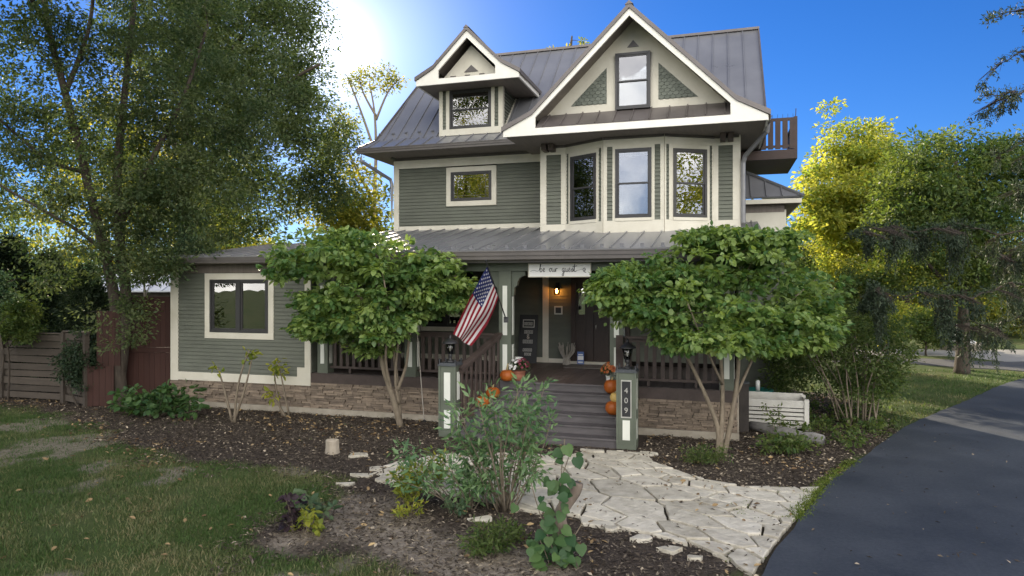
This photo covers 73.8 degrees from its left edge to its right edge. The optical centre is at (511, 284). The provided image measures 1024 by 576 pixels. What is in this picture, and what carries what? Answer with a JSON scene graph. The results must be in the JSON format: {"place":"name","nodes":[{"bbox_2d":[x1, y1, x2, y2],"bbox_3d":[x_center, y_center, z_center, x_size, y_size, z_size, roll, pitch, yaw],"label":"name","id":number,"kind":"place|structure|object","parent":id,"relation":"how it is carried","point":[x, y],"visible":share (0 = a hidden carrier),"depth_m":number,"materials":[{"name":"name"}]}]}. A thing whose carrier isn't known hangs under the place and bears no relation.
{"place":"outdoors","nodes":[
{"label":"outdoors","id":0,"kind":"place"},
{"bbox_2d":[0,299,1023,575],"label":"ground","id":1,"kind":"structure","parent":0,"point":[80,557],"depth_m":10.00,"materials":[{"name":"soil"}]},
{"bbox_2d":[0,267,28,391],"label":"shrub","id":2,"kind":"object","parent":1,"relation":"on","point":[5,288],"visible":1,"depth_m":15.50,"materials":[{"name":"green plant"}]},
{"bbox_2d":[0,259,30,384],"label":"conifer","id":3,"kind":"object","parent":1,"relation":"on","point":[2,261],"visible":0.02,"depth_m":19.34,"materials":[{"name":"green plant"}]},
{"bbox_2d":[0,292,54,400],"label":"shrub","id":4,"kind":"object","parent":1,"relation":"on","point":[16,314],"visible":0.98,"depth_m":17.46,"materials":[{"name":"green plant"}]},
{"bbox_2d":[0,230,59,384],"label":"conifer","id":5,"kind":"object","parent":1,"relation":"on","point":[5,255],"visible":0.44,"depth_m":19.80,"materials":[{"name":"green plant"}]},
{"bbox_2d":[0,332,60,402],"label":"plank fence","id":6,"kind":"object","parent":1,"relation":"on","point":[21,354],"visible":0.56,"depth_m":17.71,"materials":[{"name":"brown wood"}]},
{"bbox_2d":[6,249,89,384],"bbox_3d":[-13.998,1.004,20.636,3.068,4.253,2.954,0,0,0],"label":"conifer","id":7,"kind":"object","parent":1,"relation":"on","point":[53,303],"visible":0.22,"depth_m":20.25,"materials":[{"name":"green plant"}]},
{"bbox_2d":[29,261,109,392],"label":"conifer","id":8,"kind":"object","parent":1,"relation":"on","point":[96,295],"visible":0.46,"depth_m":19.25,"materials":[{"name":"green plant"}]},
{"bbox_2d":[46,325,104,406],"bbox_3d":[-10.607,2.009,16.952,1.318,2.051,1.327,0,0,26],"label":"juniper shrub","id":9,"kind":"object","parent":1,"relation":"on","point":[71,362],"visible":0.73,"depth_m":16.73,"materials":[{"name":"green plant"}]},
{"bbox_2d":[61,330,90,407],"bbox_3d":[-10.907,2.130,17.067,1.212,1.939,0.150,0,0,33],"label":"plank fence","id":10,"kind":"object","parent":1,"relation":"on","point":[84,339],"visible":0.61,"depth_m":16.99,"materials":[{"name":"wood"}]},
{"bbox_2d":[87,311,120,405],"bbox_3d":[-10.054,1.815,16.810,0.744,2.330,0.084,0,0,-8],"label":"corner fence","id":11,"kind":"object","parent":1,"relation":"on","point":[97,395],"visible":0.82,"depth_m":16.80,"materials":[{"name":"brown wood"}]},
{"bbox_2d":[76,274,169,328],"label":"garden shed","id":12,"kind":"structure","parent":1,"relation":"on","point":[158,291],"depth_m":28.06,"materials":[{"name":"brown wood"}]},
{"bbox_2d":[0,22,256,270],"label":"tree","id":13,"kind":"object","parent":1,"relation":"on","point":[63,231],"visible":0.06,"depth_m":39.95,"materials":[{"name":"green plant"}]},
{"bbox_2d":[126,297,170,394],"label":"garden gate","id":14,"kind":"structure","parent":1,"relation":"on","point":[148,368],"depth_m":17.31,"materials":[{"name":"brown wood"}]},
{"bbox_2d":[78,203,220,309],"bbox_3d":[-9.182,0.386,17.826,3.996,5.272,2.042,0,0,14],"label":"sapling","id":15,"kind":"object","parent":1,"relation":"on","point":[181,240],"visible":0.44,"depth_m":17.51,"materials":[{"name":"green plant"}]},
{"bbox_2d":[0,0,310,405],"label":"shade tree","id":16,"kind":"object","parent":1,"relation":"on","point":[116,157],"visible":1,"depth_m":16.38,"materials":[{"name":"green plant"}]},
{"bbox_2d":[106,379,211,420],"bbox_3d":[-7.977,2.602,15.532,2.937,1.126,1.486,0,0,28],"label":"hydrangea","id":17,"kind":"object","parent":1,"relation":"on","point":[157,402],"visible":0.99,"depth_m":15.39,"materials":[{"name":"green plant"}]},
{"bbox_2d":[130,203,286,273],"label":"tree","id":18,"kind":"object","parent":1,"relation":"on","point":[268,239],"visible":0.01,"depth_m":32.98,"materials":[{"name":"green plant"}]},
{"bbox_2d":[78,0,369,249],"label":"shade tree","id":19,"kind":"object","parent":1,"relation":"on","point":[281,16],"visible":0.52,"depth_m":22.48,"materials":[{"name":"green plant"}]},
{"bbox_2d":[208,346,262,422],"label":"twig shrub","id":20,"kind":"object","parent":1,"relation":"on","point":[233,418],"visible":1,"depth_m":14.94,"materials":[{"name":"beige plant"}]},
{"bbox_2d":[261,358,289,416],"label":"twig shrub","id":21,"kind":"object","parent":1,"relation":"on","point":[277,372],"visible":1,"depth_m":15.60,"materials":[{"name":"beige plant"}]},
{"bbox_2d":[274,492,307,532],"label":"dark plant","id":22,"kind":"object","parent":1,"relation":"on","point":[290,516],"visible":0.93,"depth_m":8.24,"materials":[{"name":"purple plant"}]},
{"bbox_2d":[289,505,326,536],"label":"young plant","id":23,"kind":"object","parent":1,"relation":"on","point":[306,517],"visible":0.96,"depth_m":8.18,"materials":[{"name":"yellow plant"}]},
{"bbox_2d":[292,488,342,520],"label":"leafy plant","id":24,"kind":"object","parent":1,"relation":"on","point":[324,509],"visible":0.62,"depth_m":8.73,"materials":[{"name":"green plant"}]},
{"bbox_2d":[325,439,339,454],"bbox_3d":[-3.214,2.893,12.175,0.276,0.255,0.273,0,0,0],"label":"cut log","id":25,"kind":"object","parent":1,"relation":"on","point":[332,447],"visible":0.99,"depth_m":12.10,"materials":[{"name":"beige wood"}]},
{"bbox_2d":[280,160,393,236],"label":"tree","id":26,"kind":"object","parent":1,"relation":"on","point":[354,217],"visible":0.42,"depth_m":28.36,"materials":[{"name":"green plant"}]},
{"bbox_2d":[336,482,354,486],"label":"flagstone","id":27,"kind":"object","parent":1,"relation":"on","point":[346,484],"visible":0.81,"depth_m":10.20,"materials":[{"name":"stone"}]},
{"bbox_2d":[348,452,367,457],"bbox_3d":[-2.675,2.997,11.967,0.326,0.065,0.275,-1,-2,0],"label":"flagstone","id":28,"kind":"object","parent":1,"relation":"on","point":[356,454],"visible":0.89,"depth_m":11.90,"materials":[{"name":"stone"}]},
{"bbox_2d":[307,59,410,229],"bbox_3d":[-8.118,-4.341,36.038,5.495,14.687,3.867,0,0,0],"label":"sparse tree","id":29,"kind":"object","parent":1,"relation":"on","point":[386,82],"visible":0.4,"depth_m":35.95,"materials":[{"name":"green plant"}]},
{"bbox_2d":[350,473,372,477],"bbox_3d":[-2.361,2.998,10.678,0.373,0.065,0.178,2,1,0],"label":"flagstone","id":30,"kind":"object","parent":1,"relation":"on","point":[361,475],"visible":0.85,"depth_m":10.67,"materials":[{"name":"stone"}]},
{"bbox_2d":[255,225,477,426],"bbox_3d":[-2.935,0.887,14.335,4.734,4.296,3.335,0,0,0],"label":"ornamental tree","id":31,"kind":"object","parent":1,"relation":"on","point":[332,312],"visible":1,"depth_m":13.88,"materials":[{"name":"green plant"}]},
{"bbox_2d":[375,475,398,483],"bbox_3d":[-1.898,2.998,10.465,0.386,0.065,0.273,3,0,0],"label":"flagstone","id":32,"kind":"object","parent":1,"relation":"on","point":[382,479],"visible":0.58,"depth_m":10.40,"materials":[{"name":"stone"}]},
{"bbox_2d":[211,488,593,575],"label":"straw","id":33,"kind":"object","parent":1,"relation":"on","point":[398,545],"visible":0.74,"depth_m":7.82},
{"bbox_2d":[385,460,429,506],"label":"yellowing plant","id":34,"kind":"object","parent":1,"relation":"on","point":[406,499],"visible":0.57,"depth_m":9.21,"materials":[{"name":"green plant"}]},
{"bbox_2d":[390,496,428,518],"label":"yellowing plant","id":35,"kind":"object","parent":1,"relation":"on","point":[401,512],"visible":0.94,"depth_m":8.76,"materials":[{"name":"yellow plant"}]},
{"bbox_2d":[417,330,426,421],"bbox_3d":[-1.990,1.975,14.970,0.241,2.052,0.092,0,0,22],"label":"garden rod","id":36,"kind":"object","parent":1,"relation":"on","point":[424,420],"visible":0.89,"depth_m":14.97,"materials":[{"name":"green metal"}]},
{"bbox_2d":[423,445,451,486],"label":"yellowing plant","id":37,"kind":"object","parent":1,"relation":"on","point":[440,476],"visible":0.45,"depth_m":9.94,"materials":[{"name":"green plant"}]},
{"bbox_2d":[385,437,507,510],"bbox_3d":[-0.891,2.455,8.980,1.745,1.163,1.745,0,0,0],"label":"tree peony","id":38,"kind":"object","parent":1,"relation":"on","point":[465,488],"visible":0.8,"depth_m":9.00,"materials":[{"name":"green plant"}]},
{"bbox_2d":[440,496,470,516],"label":"leafy plant","id":39,"kind":"object","parent":1,"relation":"on","point":[461,505],"visible":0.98,"depth_m":8.76,"materials":[{"name":"green plant"}]},
{"bbox_2d":[467,515,491,522],"bbox_3d":[-0.401,3.000,8.664,0.311,0.077,0.148,0,0,-22],"label":"flagstone","id":40,"kind":"object","parent":1,"relation":"on","point":[485,518],"visible":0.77,"depth_m":8.67,"materials":[{"name":"stone"}]},
{"bbox_2d":[166,0,804,449],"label":"house","id":41,"kind":"structure","parent":1,"relation":"on","point":[628,132],"depth_m":16.19,"materials":[{"name":"paint"}]},
{"bbox_2d":[205,273,273,339],"bbox_3d":[-6.609,0.515,16.541,1.980,1.590,0.085,0,0,17],"label":"window","id":42,"kind":"structure","parent":41,"relation":"in","point":[237,305],"depth_m":16.51,"materials":[{"name":"clear glass"}]},
{"bbox_2d":[421,279,472,330],"bbox_3d":[-1.816,0.555,18.888,1.600,1.450,0.085,0,0,17],"label":"window","id":43,"kind":"structure","parent":41,"relation":"in","point":[449,322],"depth_m":18.86,"materials":[{"name":"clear glass"}]},
{"bbox_2d":[443,335,457,362],"bbox_3d":[-1.229,1.267,13.608,0.320,0.550,0.315,0,0,17],"label":"post lantern","id":44,"kind":"object","parent":41,"relation":"on","point":[450,342],"visible":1,"depth_m":13.55,"materials":[{"name":"black metal"}]},
{"bbox_2d":[449,87,490,128],"bbox_3d":[-1.112,-4.720,18.309,1.190,1.040,0.085,0,0,17],"label":"window","id":45,"kind":"structure","parent":41,"relation":"in","point":[468,108],"depth_m":18.31,"materials":[{"name":"clear glass"}]},
{"bbox_2d":[446,165,496,206],"bbox_3d":[-1.113,-2.700,18.676,1.455,1.070,0.085,0,0,17],"label":"window","id":46,"kind":"structure","parent":41,"relation":"in","point":[471,185],"depth_m":18.66,"materials":[{"name":"white glass"}]},
{"bbox_2d":[453,260,507,345],"bbox_3d":[-0.471,0.366,13.719,1.289,1.730,0.630,0,0,-33],"label":"flag","id":47,"kind":"object","parent":41,"relation":"attached to","point":[476,315],"visible":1,"depth_m":13.65,"materials":[{"name":"multicoloured fabric"}]},
{"bbox_2d":[476,393,489,406],"bbox_3d":[-0.618,2.372,14.044,0.311,0.293,0.312,0,0,17],"label":"pumpkin","id":48,"kind":"object","parent":41,"relation":"on","point":[487,401],"visible":0.39,"depth_m":13.94,"materials":[{"name":"orange food"}]},
{"bbox_2d":[486,384,499,396],"bbox_3d":[-0.402,2.220,14.271,0.301,0.285,0.302,0,0,17],"label":"pumpkin","id":49,"kind":"object","parent":41,"relation":"on","point":[496,389],"visible":0.58,"depth_m":14.18,"materials":[{"name":"orange food"}]},
{"bbox_2d":[500,363,513,380],"bbox_3d":[-0.106,1.861,14.557,0.311,0.375,0.312,0,0,17],"label":"pumpkin","id":50,"kind":"object","parent":41,"relation":"on","point":[506,375],"visible":0.93,"depth_m":14.45,"materials":[{"name":"orange food"}]},
{"bbox_2d":[508,357,530,380],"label":"potted mums","id":51,"kind":"object","parent":41,"relation":"on","point":[517,363],"visible":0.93,"depth_m":14.62,"materials":[{"name":"plant"}]},
{"bbox_2d":[518,315,537,363],"bbox_3d":[0.427,1.427,18.027,0.500,1.280,0.036,0,-9,17],"label":"leaning sign","id":52,"kind":"object","parent":41,"relation":"on","point":[528,334],"visible":1,"depth_m":18.02,"materials":[{"name":"black wood"}]},
{"bbox_2d":[554,283,559,294],"bbox_3d":[1.176,0.100,17.844,0.170,0.320,0.225,0,0,17],"label":"wall lamp","id":53,"kind":"object","parent":41,"relation":"attached to","point":[557,286],"visible":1,"depth_m":17.79,"materials":[{"name":"black metal"}]},
{"bbox_2d":[554,306,562,314],"bbox_3d":[1.222,0.670,17.943,0.220,0.220,0.060,0,0,17],"label":"plaque","id":54,"kind":"object","parent":41,"relation":"attached to","point":[558,310],"visible":1,"depth_m":17.92,"materials":[{"name":"white metal"}]},
{"bbox_2d":[528,262,590,276],"bbox_3d":[1.001,-0.340,14.274,1.340,0.360,0.144,0,0,17],"label":"hanging sign","id":55,"kind":"object","parent":41,"relation":"hanging from","point":[559,269],"visible":0.99,"depth_m":14.21,"materials":[{"name":"white paint"}]},
{"bbox_2d":[558,343,575,364],"bbox_3d":[1.412,1.771,17.591,0.456,0.585,0.427,0,0,5],"label":"twig bundle","id":56,"kind":"object","parent":41,"relation":"on","point":[566,358],"visible":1,"depth_m":17.52,"materials":[{"name":"grey plant"}]},
{"bbox_2d":[577,352,583,364],"bbox_3d":[1.764,1.890,17.543,0.180,0.340,0.100,0,0,17],"label":"security sign","id":57,"kind":"object","parent":41,"relation":"on","point":[580,358],"visible":0.97,"depth_m":17.53,"materials":[{"name":"white paint"}]},
{"bbox_2d":[570,152,595,220],"bbox_3d":[1.732,-2.350,16.512,0.804,1.580,0.085,0,0,46],"label":"window","id":58,"kind":"structure","parent":41,"relation":"in","point":[582,167],"depth_m":16.53,"materials":[{"name":"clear glass"}]},
{"bbox_2d":[564,364,605,368],"bbox_3d":[1.902,2.052,17.104,1.100,0.014,0.660,0,0,17],"label":"door mat","id":59,"kind":"object","parent":41,"relation":"on","point":[584,366],"depth_m":17.08,"materials":[{"name":"grey fabric"}]},
{"bbox_2d":[600,362,615,379],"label":"potted mums","id":60,"kind":"object","parent":41,"relation":"on","point":[607,369],"visible":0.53,"depth_m":14.02,"materials":[{"name":"orange plant"}]},
{"bbox_2d":[594,303,625,362],"bbox_3d":[2.509,0.970,17.523,0.840,2.040,0.115,0,0,17],"label":"front door","id":61,"kind":"structure","parent":41,"relation":"in","point":[601,332],"depth_m":17.60,"materials":[{"name":"brown wood"}]},
{"bbox_2d":[604,377,615,393],"bbox_3d":[2.029,2.034,13.846,0.331,0.338,0.332,0,0,17],"label":"pumpkin","id":62,"kind":"object","parent":41,"relation":"on","point":[610,386],"visible":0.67,"depth_m":13.72,"materials":[{"name":"orange food"}]},
{"bbox_2d":[605,401,615,414],"bbox_3d":[1.975,2.375,13.256,0.331,0.286,0.332,0,0,17],"label":"pumpkin","id":63,"kind":"object","parent":41,"relation":"on","point":[610,407],"visible":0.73,"depth_m":13.14,"materials":[{"name":"orange food"}]},
{"bbox_2d":[619,339,635,368],"bbox_3d":[2.129,1.267,12.588,0.320,0.550,0.315,0,0,17],"label":"post lantern","id":64,"kind":"object","parent":41,"relation":"on","point":[627,347],"visible":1,"depth_m":12.53,"materials":[{"name":"black metal"}]},
{"bbox_2d":[615,147,650,217],"bbox_3d":[2.833,-2.365,15.909,0.835,1.610,0.165,0,0,17],"label":"window","id":65,"kind":"structure","parent":41,"relation":"in","point":[633,151],"depth_m":15.88,"materials":[{"name":"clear glass"}]},
{"bbox_2d":[615,50,650,109],"bbox_3d":[2.789,-4.710,15.755,0.800,1.300,0.105,0,0,17],"label":"window","id":66,"kind":"structure","parent":41,"relation":"in","point":[628,64],"depth_m":15.74,"materials":[{"name":"grey glass"}]},
{"bbox_2d":[673,148,706,217],"bbox_3d":[4.112,-2.350,15.789,0.834,1.580,0.085,0,0,-11],"label":"window","id":67,"kind":"structure","parent":41,"relation":"in","point":[689,165],"depth_m":15.79,"materials":[{"name":"clear glass"}]},
{"bbox_2d":[456,512,519,559],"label":"leafy plant","id":68,"kind":"object","parent":1,"relation":"on","point":[499,541],"visible":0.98,"depth_m":7.54,"materials":[{"name":"green plant"}]},
{"bbox_2d":[0,195,986,296],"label":"distant woods","id":69,"kind":"object","parent":1,"relation":"on","point":[391,225],"depth_m":62.71,"materials":[{"name":"green plant"}]},
{"bbox_2d":[435,371,571,512],"bbox_3d":[-0.093,2.070,9.112,1.777,1.912,1.819,0,0,-36],"label":"tree peony","id":70,"kind":"object","parent":1,"relation":"on","point":[522,442],"visible":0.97,"depth_m":9.01,"materials":[{"name":"green plant"}]},
{"bbox_2d":[0,395,1019,575],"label":"fallen leaves","id":71,"kind":"object","parent":1,"relation":"on","point":[467,555],"visible":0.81,"depth_m":11.77,"materials":[{"name":"brown plant"}]},
{"bbox_2d":[0,369,1023,575],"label":"grass","id":72,"kind":"structure","parent":1,"relation":"on","point":[90,460],"depth_m":9.46,"materials":[{"name":"green plant"}]},
{"bbox_2d":[504,519,532,543],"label":"leafy plant","id":73,"kind":"object","parent":1,"relation":"on","point":[520,531],"visible":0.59,"depth_m":7.93,"materials":[{"name":"green plant"}]},
{"bbox_2d":[510,439,586,570],"bbox_3d":[0.388,2.386,7.298,0.812,1.470,0.524,0,0,0],"label":"shrub","id":74,"kind":"object","parent":1,"relation":"on","point":[561,545],"visible":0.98,"depth_m":7.25,"materials":[{"name":"green plant"}]},
{"bbox_2d":[546,36,589,47],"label":"distant tree","id":75,"kind":"object","parent":1,"relation":"on","point":[580,42],"visible":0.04,"depth_m":43.62,"materials":[{"name":"green plant"}]},
{"bbox_2d":[604,525,618,532],"bbox_3d":[1.226,2.997,8.357,0.186,0.065,0.138,-1,0,0],"label":"flagstone","id":76,"kind":"object","parent":1,"relation":"on","point":[612,528],"visible":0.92,"depth_m":8.34,"materials":[{"name":"stone"}]},
{"bbox_2d":[630,534,651,542],"bbox_3d":[1.529,2.997,8.022,0.177,0.068,0.246,0,0,45],"label":"flagstone","id":77,"kind":"object","parent":1,"relation":"on","point":[644,538],"visible":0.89,"depth_m":7.99,"materials":[{"name":"stone"}]},
{"bbox_2d":[656,545,682,554],"bbox_3d":[1.777,2.997,7.707,0.242,0.071,0.173,0,0,39],"label":"flagstone","id":78,"kind":"object","parent":1,"relation":"on","point":[672,550],"visible":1,"depth_m":7.67,"materials":[{"name":"stone"}]},
{"bbox_2d":[687,555,702,560],"bbox_3d":[2.000,2.997,7.459,0.178,0.065,0.091,0,-1,0],"label":"flagstone","id":79,"kind":"object","parent":1,"relation":"on","point":[695,557],"visible":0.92,"depth_m":7.43,"materials":[{"name":"stone"}]},
{"bbox_2d":[677,442,733,464],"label":"fern clump","id":80,"kind":"object","parent":1,"relation":"on","point":[699,457],"visible":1,"depth_m":11.38,"materials":[{"name":"green plant"}]},
{"bbox_2d":[577,220,857,453],"bbox_3d":[4.067,0.940,12.307,5.880,4.154,2.866,0,0,-21],"label":"ornamental tree","id":81,"kind":"object","parent":1,"relation":"on","point":[796,320],"visible":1,"depth_m":11.71,"materials":[{"name":"green plant"}]},
{"bbox_2d":[739,381,749,432],"bbox_3d":[4.769,2.520,14.017,0.200,1.060,0.200,0,0,17],"label":"dark post","id":82,"kind":"object","parent":1,"relation":"on","point":[744,409],"visible":0.79,"depth_m":13.93,"materials":[{"name":"wood"}]},
{"bbox_2d":[749,380,773,391],"bbox_3d":[5.801,2.625,16.107,0.700,0.750,0.700,0,0,0],"label":"green tub","id":83,"kind":"object","parent":1,"relation":"on","point":[758,388],"visible":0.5,"depth_m":16.08,"materials":[{"name":"teal plastic"}]},
{"bbox_2d":[759,402,785,433],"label":"leafy plant","id":84,"kind":"object","parent":1,"relation":"on","point":[773,420],"visible":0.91,"depth_m":13.52,"materials":[{"name":"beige plant"}]},
{"bbox_2d":[749,391,808,430],"bbox_3d":[5.555,2.650,14.437,1.270,0.660,0.710,0,0,17],"label":"planter box","id":85,"kind":"object","parent":1,"relation":"on","point":[794,406],"visible":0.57,"depth_m":14.18,"materials":[{"name":"white wood"}]},
{"bbox_2d":[750,429,811,455],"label":"leafy plant","id":86,"kind":"object","parent":1,"relation":"on","point":[790,446],"visible":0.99,"depth_m":11.99,"materials":[{"name":"green plant"}]},
{"bbox_2d":[749,421,824,444],"bbox_3d":[5.378,2.906,13.468,0.215,0.224,1.621,0,0,-33],"label":"log edging","id":87,"kind":"object","parent":1,"relation":"on","point":[755,426],"visible":0.67,"depth_m":13.44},
{"bbox_2d":[726,458,861,560],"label":"grass","id":88,"kind":"structure","parent":1,"relation":"on","point":[814,494],"depth_m":9.75,"materials":[{"name":"green plant"}]},
{"bbox_2d":[787,229,832,294],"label":"tall shrub","id":89,"kind":"object","parent":1,"relation":"on","point":[803,249],"visible":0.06,"depth_m":26.24,"materials":[{"name":"green plant"}]},
{"bbox_2d":[784,250,856,364],"bbox_3d":[9.461,0.647,22.873,3.834,4.768,2.625,0,0,13],"label":"tall shrub","id":90,"kind":"object","parent":1,"relation":"on","point":[796,262],"visible":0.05,"depth_m":22.67,"materials":[{"name":"green plant"}]},
{"bbox_2d":[786,164,874,293],"bbox_3d":[17.072,-1.703,36.703,5.089,9.593,5.192,0,0,42],"label":"tree","id":91,"kind":"object","parent":1,"relation":"on","point":[791,181],"visible":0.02,"depth_m":36.56,"materials":[{"name":"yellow plant"}]},
{"bbox_2d":[757,396,908,454],"bbox_3d":[6.774,2.907,14.626,2.811,0.418,6.122,0,0,35],"label":"ground cover","id":92,"kind":"object","parent":1,"relation":"on","point":[880,425],"visible":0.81,"depth_m":14.07,"materials":[{"name":"green plant"}]},
{"bbox_2d":[754,278,925,425],"bbox_3d":[7.397,1.457,15.510,3.330,3.408,3.667,0,0,0],"label":"lilac shrub","id":93,"kind":"object","parent":1,"relation":"on","point":[862,384],"visible":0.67,"depth_m":14.64,"materials":[{"name":"green plant"}]},
{"bbox_2d":[786,96,916,353],"bbox_3d":[14.378,-2.580,28.898,6.303,11.220,5.186,0,0,0],"label":"tree","id":94,"kind":"object","parent":1,"relation":"on","point":[829,210],"visible":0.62,"depth_m":28.47,"materials":[{"name":"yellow plant"}]},
{"bbox_2d":[814,252,910,364],"bbox_3d":[12.260,0.878,24.192,3.043,4.320,2.824,0,0,0],"label":"tall shrub","id":95,"kind":"object","parent":1,"relation":"on","point":[877,274],"visible":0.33,"depth_m":23.83,"materials":[{"name":"green plant"}]},
{"bbox_2d":[857,261,925,312],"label":"tree","id":96,"kind":"object","parent":1,"relation":"on","point":[893,292],"visible":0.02,"depth_m":45.71,"materials":[{"name":"green plant"}]},
{"bbox_2d":[843,301,943,345],"bbox_3d":[18.043,1.750,33.019,5.245,2.634,4.313,0,0,0],"label":"bush","id":97,"kind":"object","parent":1,"relation":"on","point":[904,309],"visible":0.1,"depth_m":32.03,"materials":[{"name":"green plant"}]},
{"bbox_2d":[893,306,955,355],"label":"bush","id":98,"kind":"object","parent":1,"relation":"on","point":[924,331],"visible":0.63,"depth_m":28.96,"materials":[{"name":"green plant"}]},
{"bbox_2d":[841,127,1010,338],"bbox_3d":[22.160,-2.768,37.695,9.275,11.597,7.926,0,0,0],"label":"tree","id":99,"kind":"object","parent":1,"relation":"on","point":[929,248],"depth_m":36.96,"materials":[{"name":"green plant"}]},
{"bbox_2d":[842,1,1023,375],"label":"weeping spruce","id":100,"kind":"object","parent":1,"relation":"on","point":[876,298],"visible":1,"depth_m":13.82,"materials":[{"name":"green plant"}]},
{"bbox_2d":[851,119,1023,373],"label":"street tree","id":101,"kind":"object","parent":1,"relation":"on","point":[956,188],"visible":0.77,"depth_m":22.64,"materials":[{"name":"green plant"}]},
{"bbox_2d":[892,275,983,318],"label":"tree","id":102,"kind":"object","parent":1,"relation":"on","point":[922,302],"visible":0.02,"depth_m":45.06,"materials":[{"name":"green plant"}]},
{"bbox_2d":[918,281,1023,338],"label":"tree","id":103,"kind":"object","parent":1,"relation":"on","point":[994,314],"visible":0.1,"depth_m":38.70,"materials":[{"name":"green plant"}]},
{"bbox_2d":[0,0,1023,272],"label":"sky","id":104,"kind":"structure","parent":0,"point":[921,63],"materials":[{"name":"blue"}]},
{"bbox_2d":[372,448,817,575],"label":"path","id":105,"kind":"structure","parent":0,"point":[722,530],"depth_m":9.35,"materials":[{"name":"stone"}]},
{"bbox_2d":[762,378,1023,575],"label":"driveway","id":106,"kind":"structure","parent":0,"point":[988,425],"depth_m":9.20,"materials":[{"name":"grey asphalt"}]},
{"bbox_2d":[832,357,1023,371],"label":"street","id":107,"kind":"structure","parent":0,"point":[1017,365],"depth_m":25.70,"materials":[{"name":"grey asphalt"}]},
{"bbox_2d":[856,349,1023,361],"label":"road","id":108,"kind":"structure","parent":0,"point":[1008,356],"depth_m":29.35,"materials":[{"name":"grey asphalt"}]},
{"bbox_2d":[938,327,981,350],"bbox_3d":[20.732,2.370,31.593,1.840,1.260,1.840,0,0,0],"label":"car","id":109,"kind":"object","parent":108,"relation":"on","point":[953,349],"visible":0.07,"depth_m":31.02,"materials":[{"name":"metal"}]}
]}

